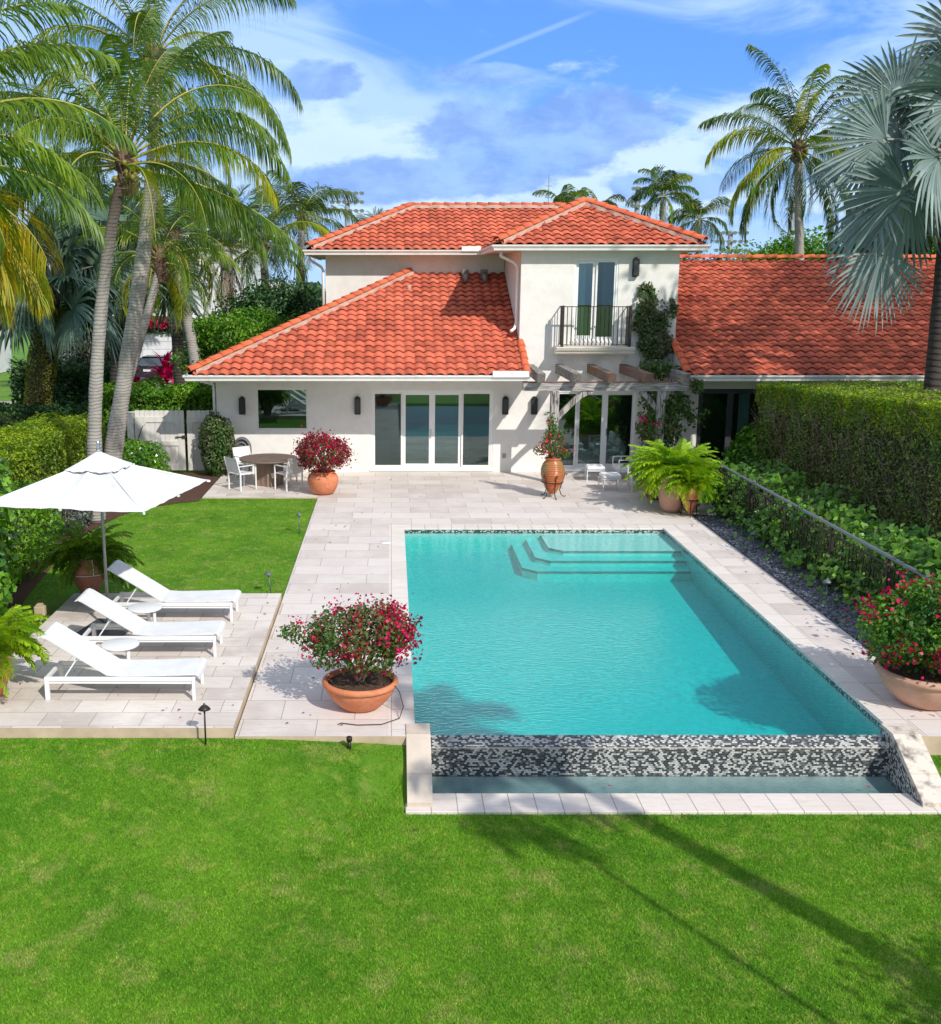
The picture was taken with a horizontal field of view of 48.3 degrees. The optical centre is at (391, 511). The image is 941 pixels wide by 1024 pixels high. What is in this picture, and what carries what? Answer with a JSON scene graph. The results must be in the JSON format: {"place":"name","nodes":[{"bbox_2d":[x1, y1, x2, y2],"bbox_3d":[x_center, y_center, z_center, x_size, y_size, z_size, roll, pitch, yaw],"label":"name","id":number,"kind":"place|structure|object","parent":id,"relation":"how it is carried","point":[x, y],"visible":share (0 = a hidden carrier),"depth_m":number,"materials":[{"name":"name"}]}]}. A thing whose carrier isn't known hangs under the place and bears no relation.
{"place":"outdoors","nodes":[
{"label":"outdoors","id":0,"kind":"place"},
{"bbox_2d":[0,330,12,372],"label":"white pavilion","id":1,"kind":"structure","parent":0,"point":[4,359],"depth_m":66.31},
{"bbox_2d":[44,203,134,331],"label":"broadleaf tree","id":2,"kind":"object","parent":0,"point":[79,236],"visible":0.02,"depth_m":49.52,"materials":[{"name":"green plant"}]},
{"bbox_2d":[0,377,212,403],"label":"driveway","id":3,"kind":"structure","parent":0,"point":[142,378],"depth_m":59.75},
{"bbox_2d":[56,328,141,374],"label":"grey shrub","id":4,"kind":"object","parent":3,"relation":"on","point":[85,356],"visible":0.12,"depth_m":45.88,"materials":[{"name":"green plant"}]},
{"bbox_2d":[60,157,143,346],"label":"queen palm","id":5,"kind":"object","parent":3,"relation":"on","point":[112,187],"visible":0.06,"depth_m":57.14,"materials":[{"name":"green plant"}]},
{"bbox_2d":[135,355,171,379],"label":"parked car","id":6,"kind":"object","parent":3,"relation":"on","point":[146,361],"visible":0.33,"depth_m":59.41,"materials":[{"name":"black paint"}]},
{"bbox_2d":[143,350,172,385],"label":"ti plant","id":7,"kind":"object","parent":3,"relation":"on","point":[166,372],"visible":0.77,"depth_m":46.98,"materials":[{"name":"pink plant"}]},
{"bbox_2d":[49,182,203,381],"bbox_3d":[-9.833,-7.453,38.410,6.128,9.010,5.780,0,12,0],"label":"palm tree","id":8,"kind":"object","parent":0,"point":[100,218],"visible":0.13,"depth_m":37.38,"materials":[{"name":"green plant"}]},
{"bbox_2d":[0,593,281,737],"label":"lounge terrace","id":9,"kind":"structure","parent":0,"point":[27,710],"depth_m":13.74,"materials":[{"name":"stone"}]},
{"bbox_2d":[0,604,51,696],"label":"potted fern","id":10,"kind":"object","parent":9,"relation":"on","point":[15,639],"visible":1,"depth_m":13.34,"materials":[{"name":"green plant"}]},
{"bbox_2d":[28,520,144,593],"bbox_3d":[-5.130,0.807,17.661,1.821,1.326,1.716,0,12,0],"label":"potted fern","id":11,"kind":"object","parent":9,"relation":"on","point":[84,569],"visible":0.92,"depth_m":17.36,"materials":[{"name":"green plant"}]},
{"bbox_2d":[0,440,209,635],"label":"patio umbrella","id":12,"kind":"object","parent":9,"relation":"on","point":[100,482],"visible":0.95,"depth_m":15.19,"materials":[{"name":"white fabric"}]},
{"bbox_2d":[101,637,138,658],"bbox_3d":[-3.720,1.996,14.364,0.516,0.400,0.516,-4,13,-17],"label":"side table","id":13,"kind":"object","parent":9,"relation":"on","point":[127,645],"visible":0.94,"depth_m":14.28,"materials":[{"name":"white"}]},
{"bbox_2d":[38,622,207,700],"bbox_3d":[-3.464,1.931,13.586,2.038,0.855,0.620,0,12,0],"label":"sun lounger","id":14,"kind":"object","parent":9,"relation":"on","point":[87,653],"visible":1,"depth_m":13.46,"materials":[{"name":"white"}]},
{"bbox_2d":[127,602,161,633],"bbox_3d":[-3.770,1.642,16.006,0.516,0.400,0.516,-7,14,-28],"label":"side table","id":15,"kind":"object","parent":9,"relation":"on","point":[148,608],"visible":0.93,"depth_m":15.92,"materials":[{"name":"white"}]},
{"bbox_2d":[75,588,225,656],"bbox_3d":[-3.464,1.596,15.142,2.038,0.855,0.620,0,12,0],"label":"sun lounger","id":16,"kind":"object","parent":9,"relation":"on","point":[121,617],"visible":0.94,"depth_m":15.04,"materials":[{"name":"white"}]},
{"bbox_2d":[107,560,241,621],"bbox_3d":[-3.464,1.255,16.722,2.038,0.855,0.620,0,12,0],"label":"sun lounger","id":17,"kind":"object","parent":9,"relation":"on","point":[151,588],"visible":0.8,"depth_m":16.62,"materials":[{"name":"white"}]},
{"bbox_2d":[127,183,210,370],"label":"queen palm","id":18,"kind":"object","parent":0,"point":[176,213],"depth_m":54.32,"materials":[{"name":"green plant"}]},
{"bbox_2d":[202,472,318,498],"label":"dining terrace","id":19,"kind":"structure","parent":0,"point":[218,489],"depth_m":27.68,"materials":[{"name":"stone"}]},
{"bbox_2d":[224,456,256,491],"bbox_3d":[-4.022,-1.045,27.783,0.657,0.885,0.560,-12,17,-43],"label":"dining chair","id":20,"kind":"object","parent":19,"relation":"on","point":[232,466],"visible":1,"depth_m":27.65,"materials":[{"name":"white metal"}]},
{"bbox_2d":[232,446,254,481],"bbox_3d":[-4.038,-1.358,29.235,0.560,0.885,0.657,-10,16,-40],"label":"dining chair","id":21,"kind":"object","parent":19,"relation":"on","point":[238,452],"visible":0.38,"depth_m":29.31,"materials":[{"name":"white fabric"}]},
{"bbox_2d":[239,453,296,486],"bbox_3d":[-3.340,-1.115,28.454,1.580,0.740,1.580,0,12,0],"label":"dining table","id":22,"kind":"object","parent":19,"relation":"on","point":[264,462],"visible":0.88,"depth_m":28.21,"materials":[{"name":"brown wood"}]},
{"bbox_2d":[274,458,304,491],"bbox_3d":[-2.700,-1.040,27.762,0.560,0.885,0.657,-11,16,-42],"label":"dining chair","id":23,"kind":"object","parent":19,"relation":"on","point":[292,467],"visible":0.88,"depth_m":27.58,"materials":[{"name":"white metal"}]},
{"bbox_2d":[0,326,940,1023],"bbox_3d":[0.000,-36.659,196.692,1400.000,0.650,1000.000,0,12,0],"label":"lawn","id":24,"kind":"structure","parent":0,"point":[398,768],"depth_m":10.38,"materials":[{"name":"green plant"}]},
{"bbox_2d":[34,603,46,624],"bbox_3d":[-5.620,1.656,16.725,0.170,0.390,0.120,0,12,0],"label":"outdoor outlet","id":25,"kind":"object","parent":24,"relation":"on","point":[39,608],"visible":0.74,"depth_m":16.65,"materials":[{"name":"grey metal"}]},
{"bbox_2d":[0,398,104,429],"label":"dark hedge","id":26,"kind":"object","parent":24,"relation":"on","point":[16,411],"visible":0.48,"depth_m":33.81,"materials":[{"name":"green plant"}]},
{"bbox_2d":[6,355,111,405],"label":"shade hedge","id":27,"kind":"object","parent":24,"relation":"on","point":[71,384],"visible":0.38,"depth_m":43.36,"materials":[{"name":"green plant"}]},
{"bbox_2d":[0,200,133,406],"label":"silver palm","id":28,"kind":"object","parent":24,"relation":"on","point":[72,278],"visible":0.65,"depth_m":34.21,"materials":[{"name":"green plant"}]},
{"bbox_2d":[0,0,137,331],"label":"coconut palm","id":29,"kind":"object","parent":24,"relation":"on","point":[22,251],"visible":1,"depth_m":13.22,"materials":[{"name":"green plant"}]},
{"bbox_2d":[0,473,221,620],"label":"mulch bed","id":30,"kind":"object","parent":24,"relation":"on","point":[196,493],"visible":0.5,"depth_m":24.29,"materials":[{"name":"brown soil"}]},
{"bbox_2d":[0,457,22,614],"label":"sea grape shrub","id":31,"kind":"object","parent":30,"relation":"on","point":[7,579],"visible":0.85,"depth_m":16.52,"materials":[{"name":"green plant"}]},
{"bbox_2d":[0,419,22,438],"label":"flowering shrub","id":32,"kind":"object","parent":30,"relation":"on","point":[3,425],"visible":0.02,"depth_m":29.48,"materials":[{"name":"green plant"}]},
{"bbox_2d":[1,479,64,588],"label":"shrub","id":33,"kind":"object","parent":30,"relation":"on","point":[40,518],"visible":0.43,"depth_m":19.46,"materials":[{"name":"green plant"}]},
{"bbox_2d":[0,410,107,534],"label":"clipped hedge","id":34,"kind":"object","parent":30,"relation":"on","point":[39,451],"visible":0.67,"depth_m":25.40,"materials":[{"name":"green plant"}]},
{"bbox_2d":[30,508,93,534],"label":"shrub","id":35,"kind":"object","parent":30,"relation":"on","point":[77,515],"visible":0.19,"depth_m":22.80,"materials":[{"name":"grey plant"}]},
{"bbox_2d":[102,437,171,472],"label":"shrub","id":36,"kind":"object","parent":30,"relation":"on","point":[148,457],"visible":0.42,"depth_m":28.36,"materials":[{"name":"green plant"}]},
{"bbox_2d":[0,0,302,458],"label":"coconut palm","id":37,"kind":"object","parent":30,"relation":"on","point":[115,435],"visible":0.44,"depth_m":25.98,"materials":[{"name":"green plant"}]},
{"bbox_2d":[0,7,304,522],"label":"coconut palm","id":38,"kind":"object","parent":30,"relation":"on","point":[127,167],"visible":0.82,"depth_m":22.35,"materials":[{"name":"green plant"}]},
{"bbox_2d":[197,411,241,476],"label":"column shrub","id":39,"kind":"object","parent":30,"relation":"on","point":[214,451],"visible":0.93,"depth_m":29.59,"materials":[{"name":"green plant"}]},
{"bbox_2d":[127,411,134,459],"bbox_3d":[-7.530,-2.026,30.263,0.220,1.760,0.180,0,12,0],"label":"fence post","id":40,"kind":"object","parent":24,"relation":"on","point":[130,428],"visible":0.42,"depth_m":30.11,"materials":[{"name":"white wood"}]},
{"bbox_2d":[134,410,185,469],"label":"garden gate","id":41,"kind":"structure","parent":40,"relation":"attached to","point":[163,430],"depth_m":30.18,"materials":[{"name":"wood"}]},
{"bbox_2d":[75,200,242,384],"bbox_3d":[-6.582,-5.069,30.347,4.439,7.687,4.287,0,12,0],"label":"coconut palm","id":42,"kind":"object","parent":24,"relation":"on","point":[160,262],"visible":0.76,"depth_m":29.68,"materials":[{"name":"green plant"}]},
{"bbox_2d":[102,374,217,459],"bbox_3d":[-7.363,-3.032,33.356,4.245,2.549,2.644,0,12,0],"label":"leafy hedge","id":43,"kind":"object","parent":24,"relation":"on","point":[191,395],"visible":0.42,"depth_m":32.36,"materials":[{"name":"green plant"}]},
{"bbox_2d":[97,185,246,382],"bbox_3d":[-7.770,-7.134,37.328,4.977,8.852,5.644,0,12,0],"label":"queen palm","id":44,"kind":"object","parent":24,"relation":"on","point":[192,346],"visible":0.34,"depth_m":36.73,"materials":[{"name":"green plant"}]},
{"bbox_2d":[129,204,238,384],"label":"date palm","id":45,"kind":"object","parent":24,"relation":"on","point":[178,342],"visible":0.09,"depth_m":43.32,"materials":[{"name":"green plant"}]},
{"bbox_2d":[60,279,325,312],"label":"distant trees","id":46,"kind":"object","parent":24,"relation":"on","point":[318,286],"depth_m":153.37,"materials":[{"name":"green plant"}]},
{"bbox_2d":[186,410,213,470],"bbox_3d":[-5.500,-2.063,30.243,0.800,1.760,0.053,0,12,0],"label":"board fence","id":47,"kind":"object","parent":24,"relation":"on","point":[195,419],"visible":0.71,"depth_m":30.21,"materials":[{"name":"white wood"}]},
{"bbox_2d":[110,235,291,371],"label":"neighbour house","id":48,"kind":"structure","parent":24,"relation":"on","point":[160,343],"depth_m":65.13,"materials":[{"name":"white paint"}]},
{"bbox_2d":[142,334,171,358],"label":"garage door","id":49,"kind":"structure","parent":48,"relation":"in","point":[161,348],"depth_m":65.20,"materials":[{"name":"white metal"}]},
{"bbox_2d":[198,703,210,745],"bbox_3d":[-2.200,2.530,12.331,0.150,0.585,0.150,0,12,0],"label":"path light","id":50,"kind":"object","parent":24,"relation":"on","point":[204,708],"visible":0.99,"depth_m":12.28,"materials":[{"name":"brown metal"}]},
{"bbox_2d":[168,303,298,384],"bbox_3d":[-5.227,-5.250,38.226,5.870,4.704,3.613,0,12,0],"label":"broadleaf tree","id":51,"kind":"object","parent":24,"relation":"on","point":[212,339],"visible":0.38,"depth_m":37.53,"materials":[{"name":"green plant"}]},
{"bbox_2d":[185,185,285,343],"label":"date palm","id":52,"kind":"object","parent":24,"relation":"on","point":[227,283],"visible":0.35,"depth_m":43.59,"materials":[{"name":"green plant"}]},
{"bbox_2d":[199,185,329,300],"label":"coconut palm","id":53,"kind":"object","parent":24,"relation":"on","point":[302,275],"visible":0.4,"depth_m":45.24,"materials":[{"name":"green plant"}]},
{"bbox_2d":[211,269,325,343],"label":"broadleaf tree","id":54,"kind":"object","parent":24,"relation":"on","point":[275,298],"visible":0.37,"depth_m":40.42,"materials":[{"name":"green plant"}]},
{"bbox_2d":[249,170,360,288],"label":"coconut palm","id":55,"kind":"object","parent":24,"relation":"on","point":[325,194],"visible":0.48,"depth_m":50.01,"materials":[{"name":"green plant"}]},
{"bbox_2d":[331,191,363,226],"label":"stadium light","id":56,"kind":"object","parent":24,"relation":"on","point":[347,204],"visible":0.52,"depth_m":141.87,"materials":[{"name":"grey metal"}]},
{"bbox_2d":[346,736,351,749],"bbox_3d":[-0.500,2.756,12.410,0.072,0.185,0.070,0,12,0],"label":"up light","id":57,"kind":"object","parent":24,"relation":"on","point":[349,739],"visible":1,"depth_m":12.39,"materials":[{"name":"brown metal"}]},
{"bbox_2d":[350,206,385,221],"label":"silver palm","id":58,"kind":"object","parent":24,"relation":"on","point":[360,216],"visible":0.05,"depth_m":54.22,"materials":[{"name":"green plant"}]},
{"bbox_2d":[182,197,935,472],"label":"house","id":59,"kind":"structure","parent":24,"relation":"on","point":[433,317],"depth_m":30.15,"materials":[{"name":"paint"}]},
{"bbox_2d":[235,437,251,470],"bbox_3d":[-4.320,-1.648,30.171,0.540,1.020,0.440,0,12,0],"label":"wall fountain","id":60,"kind":"object","parent":59,"relation":"attached to","point":[242,441],"depth_m":30.13,"materials":[{"name":"grey stone"}]},
{"bbox_2d":[257,389,307,428],"bbox_3d":[-3.145,-2.969,30.106,1.446,1.166,0.070,0,12,0],"label":"window","id":61,"kind":"structure","parent":59,"relation":"in","point":[257,389],"depth_m":30.10,"materials":[{"name":"glass"}]},
{"bbox_2d":[405,431,457,457],"bbox_3d":[1.300,-2.110,32.639,2.200,0.720,0.900,0,12,0],"label":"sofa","id":62,"kind":"object","parent":59,"relation":"in","point":[417,444],"visible":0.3,"depth_m":32.43,"materials":[{"name":"grey fabric"}]},
{"bbox_2d":[370,390,493,470],"bbox_3d":[1.175,-2.359,30.247,3.610,2.338,0.190,0,12,0],"label":"sliding door","id":63,"kind":"structure","parent":59,"relation":"in","point":[388,407],"depth_m":30.24,"materials":[{"name":"white paint"}]},
{"bbox_2d":[571,258,618,342],"bbox_3d":[5.740,-5.984,29.573,1.340,2.328,0.400,0,12,0],"label":"balcony door","id":64,"kind":"structure","parent":59,"relation":"in","point":[605,270],"depth_m":29.48,"materials":[{"name":"white paint"}]},
{"bbox_2d":[557,391,637,470],"bbox_3d":[5.900,-2.359,30.247,2.460,2.338,0.190,0,12,0],"label":"sliding door","id":65,"kind":"structure","parent":59,"relation":"in","point":[569,422],"depth_m":30.22,"materials":[{"name":"white paint"}]},
{"bbox_2d":[578,434,626,461],"bbox_3d":[6.000,-1.962,31.955,2.200,0.720,0.900,0,12,0],"label":"sofa","id":66,"kind":"object","parent":59,"relation":"in","point":[588,447],"visible":0.57,"depth_m":31.63,"materials":[{"name":"grey fabric"}]},
{"bbox_2d":[632,281,710,446],"bbox_3d":[7.690,-3.604,28.879,2.099,5.447,2.227,0,12,0],"label":"wall creeper","id":67,"kind":"object","parent":59,"relation":"attached to","point":[652,322],"depth_m":28.87,"materials":[{"name":"green plant"}]},
{"bbox_2d":[696,389,764,471],"bbox_3d":[9.770,-2.381,30.350,2.000,2.418,0.400,0,12,0],"label":"french door","id":68,"kind":"structure","parent":59,"relation":"in","point":[744,394],"depth_m":30.23,"materials":[{"name":"black glass"}]},
{"bbox_2d":[532,184,588,202],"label":"royal palm","id":69,"kind":"object","parent":24,"relation":"on","point":[564,197],"visible":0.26,"depth_m":59.14,"materials":[{"name":"green plant"}]},
{"bbox_2d":[235,472,940,754],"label":"pool deck","id":70,"kind":"structure","parent":24,"relation":"on","point":[287,687],"depth_m":20.76,"materials":[{"name":"stone"}]},
{"bbox_2d":[290,425,357,494],"bbox_3d":[-1.781,-1.362,27.082,1.661,1.796,1.643,-9,15,-37],"label":"potted bougainvillea","id":71,"kind":"object","parent":70,"relation":"on","point":[322,479],"visible":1,"depth_m":26.83,"materials":[{"name":"plant"}]},
{"bbox_2d":[276,593,423,724],"bbox_3d":[-0.520,1.787,13.312,1.873,1.447,1.363,0,12,0],"label":"potted bougainvillea","id":72,"kind":"object","parent":70,"relation":"on","point":[368,685],"visible":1,"depth_m":13.08,"materials":[{"name":"plant"}]},
{"bbox_2d":[14,479,922,724],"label":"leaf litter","id":73,"kind":"object","parent":70,"relation":"on","point":[347,583],"visible":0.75,"depth_m":16.40,"materials":[{"name":"brown plant"}]},
{"bbox_2d":[533,411,574,499],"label":"potted geranium","id":74,"kind":"object","parent":70,"relation":"on","point":[552,471],"visible":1,"depth_m":26.46,"materials":[{"name":"ceramic"}]},
{"bbox_2d":[585,464,604,481],"bbox_3d":[5.660,-1.084,29.044,0.500,0.430,0.500,1,12,4],"label":"ottoman","id":75,"kind":"object","parent":70,"relation":"on","point":[595,467],"visible":0.91,"depth_m":28.80,"materials":[{"name":"white fabric"}]},
{"bbox_2d":[522,364,690,454],"bbox_3d":[5.780,-2.454,29.005,4.480,3.123,2.240,0,12,0],"label":"pergola","id":76,"kind":"object","parent":70,"relation":"on","point":[641,386],"visible":0.81,"depth_m":28.16,"materials":[{"name":"beige wood"}]},
{"bbox_2d":[598,472,621,490],"bbox_3d":[5.820,-0.816,27.803,0.500,0.430,0.500,-1,12,-3],"label":"ottoman","id":77,"kind":"object","parent":70,"relation":"on","point":[609,475],"visible":1,"depth_m":27.59,"materials":[{"name":"white fabric"}]},
{"bbox_2d":[612,452,637,481],"bbox_3d":[6.620,-1.282,29.134,0.760,0.780,0.720,0,12,-2],"label":"lounge chair","id":78,"kind":"object","parent":70,"relation":"on","point":[617,467],"visible":0.4,"depth_m":28.88,"materials":[{"name":"white"}]},
{"bbox_2d":[621,439,690,499],"bbox_3d":[6.772,-1.081,26.537,1.825,1.478,1.772,4,13,17],"label":"potted fern","id":79,"kind":"object","parent":70,"relation":"on","point":[633,467],"visible":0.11,"depth_m":26.40,"materials":[{"name":"green plant"}]},
{"bbox_2d":[380,525,940,813],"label":"swimming pool","id":80,"kind":"structure","parent":70,"relation":"in","point":[895,750],"depth_m":15.31,"materials":[{"name":"liquid"}]},
{"bbox_2d":[405,532,879,734],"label":"pool water","id":81,"kind":"structure","parent":80,"relation":"in","point":[565,546],"depth_m":17.43,"materials":[{"name":"teal liquid"}]},
{"bbox_2d":[439,774,896,792],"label":"trough water","id":82,"kind":"structure","parent":80,"relation":"in","point":[685,786],"depth_m":12.53,"materials":[{"name":"teal liquid"}]},
{"bbox_2d":[623,438,723,512],"bbox_3d":[6.775,-0.905,25.054,2.464,1.758,2.409,0,12,0],"label":"potted fern","id":83,"kind":"object","parent":70,"relation":"on","point":[664,464],"visible":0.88,"depth_m":24.70,"materials":[{"name":"green plant"}]},
{"bbox_2d":[662,460,726,517],"bbox_3d":[7.149,-0.551,24.596,1.537,1.264,1.485,8,14,32],"label":"potted fern","id":84,"kind":"object","parent":70,"relation":"on","point":[696,499],"visible":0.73,"depth_m":24.29,"materials":[{"name":"green plant"}]},
{"bbox_2d":[845,564,940,710],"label":"potted bougainvillea","id":85,"kind":"object","parent":70,"relation":"on","point":[908,671],"visible":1,"depth_m":13.14,"materials":[{"name":"plant"}]},
{"bbox_2d":[573,187,626,205],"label":"royal palm","id":86,"kind":"object","parent":24,"relation":"on","point":[622,200],"visible":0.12,"depth_m":60.73,"materials":[{"name":"green plant"}]},
{"bbox_2d":[631,186,645,212],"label":"stadium light","id":87,"kind":"object","parent":24,"relation":"on","point":[637,207],"visible":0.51,"depth_m":141.79,"materials":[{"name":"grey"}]},
{"bbox_2d":[625,164,698,223],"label":"royal palm","id":88,"kind":"object","parent":24,"relation":"on","point":[666,183],"visible":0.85,"depth_m":60.99,"materials":[{"name":"green plant"}]},
{"bbox_2d":[666,192,730,260],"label":"royal palm","id":89,"kind":"object","parent":24,"relation":"on","point":[697,227],"visible":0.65,"depth_m":63.35,"materials":[{"name":"green plant"}]},
{"bbox_2d":[680,251,723,260],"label":"broadleaf tree","id":90,"kind":"object","parent":24,"relation":"on","point":[683,259],"visible":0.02,"depth_m":56.29,"materials":[{"name":"green plant"}]},
{"bbox_2d":[713,230,748,258],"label":"stadium light","id":91,"kind":"object","parent":24,"relation":"on","point":[729,241],"visible":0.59,"depth_m":142.86,"materials":[{"name":"grey metal"}]},
{"bbox_2d":[723,418,774,469],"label":"shrub","id":92,"kind":"object","parent":24,"relation":"on","point":[743,450],"visible":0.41,"depth_m":27.90,"materials":[{"name":"green plant"}]},
{"bbox_2d":[716,225,853,260],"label":"broadleaf tree","id":93,"kind":"object","parent":24,"relation":"on","point":[777,248],"visible":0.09,"depth_m":58.38,"materials":[{"name":"green plant"}]},
{"bbox_2d":[692,514,884,654],"bbox_3d":[7.553,1.336,18.907,0.895,0.001,12.000,0,12,0],"label":"pebble bed","id":94,"kind":"object","parent":24,"relation":"on","point":[789,576],"visible":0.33,"depth_m":19.28,"materials":[{"name":"grey gravel"}]},
{"bbox_2d":[822,578,832,605],"bbox_3d":[7.320,1.381,17.586,0.170,0.565,0.170,0,12,0],"label":"path light","id":95,"kind":"object","parent":94,"relation":"on","point":[827,581],"visible":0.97,"depth_m":17.53,"materials":[{"name":"metal"}]},
{"bbox_2d":[717,464,940,627],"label":"iron railing","id":96,"kind":"object","parent":94,"relation":"on","point":[888,568],"visible":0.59,"depth_m":18.98,"materials":[{"name":"black metal"}]},
{"bbox_2d":[697,44,892,260],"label":"coconut palm","id":97,"kind":"object","parent":24,"relation":"on","point":[799,122],"visible":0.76,"depth_m":47.13,"materials":[{"name":"green plant"}]},
{"bbox_2d":[696,447,940,641],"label":"railing vine","id":98,"kind":"object","parent":24,"relation":"on","point":[912,551],"visible":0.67,"depth_m":19.56,"materials":[{"name":"green plant"}]},
{"bbox_2d":[744,379,940,549],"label":"tall hedge","id":99,"kind":"object","parent":24,"relation":"on","point":[877,444],"visible":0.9,"depth_m":22.07,"materials":[{"name":"green plant"}]},
{"bbox_2d":[801,0,940,391],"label":"silver palm","id":100,"kind":"object","parent":24,"relation":"on","point":[880,205],"visible":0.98,"depth_m":22.07,"materials":[{"name":"green plant"}]},
{"bbox_2d":[818,123,938,260],"bbox_3d":[21.806,-9.171,39.518,10.931,11.826,6.600,0,12,0],"label":"broadleaf tree","id":101,"kind":"object","parent":24,"relation":"on","point":[909,249],"visible":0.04,"depth_m":39.55,"materials":[{"name":"green plant"}]},
{"bbox_2d":[892,106,939,253],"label":"queen palm","id":102,"kind":"object","parent":24,"relation":"on","point":[909,172],"visible":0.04,"depth_m":34.99,"materials":[{"name":"green plant"}]},
{"bbox_2d":[0,0,940,290],"label":"sky","id":103,"kind":"structure","parent":0,"point":[403,101],"materials":[{"name":"blue"}]},
{"bbox_2d":[627,467,636,491],"bbox_3d":[6.720,-0.987,27.766,0.760,0.780,0.720,0,12,2],"label":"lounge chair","id":104,"kind":"object","parent":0,"point":[631,478],"visible":0.14,"depth_m":27.55,"materials":[{"name":"white metal"}]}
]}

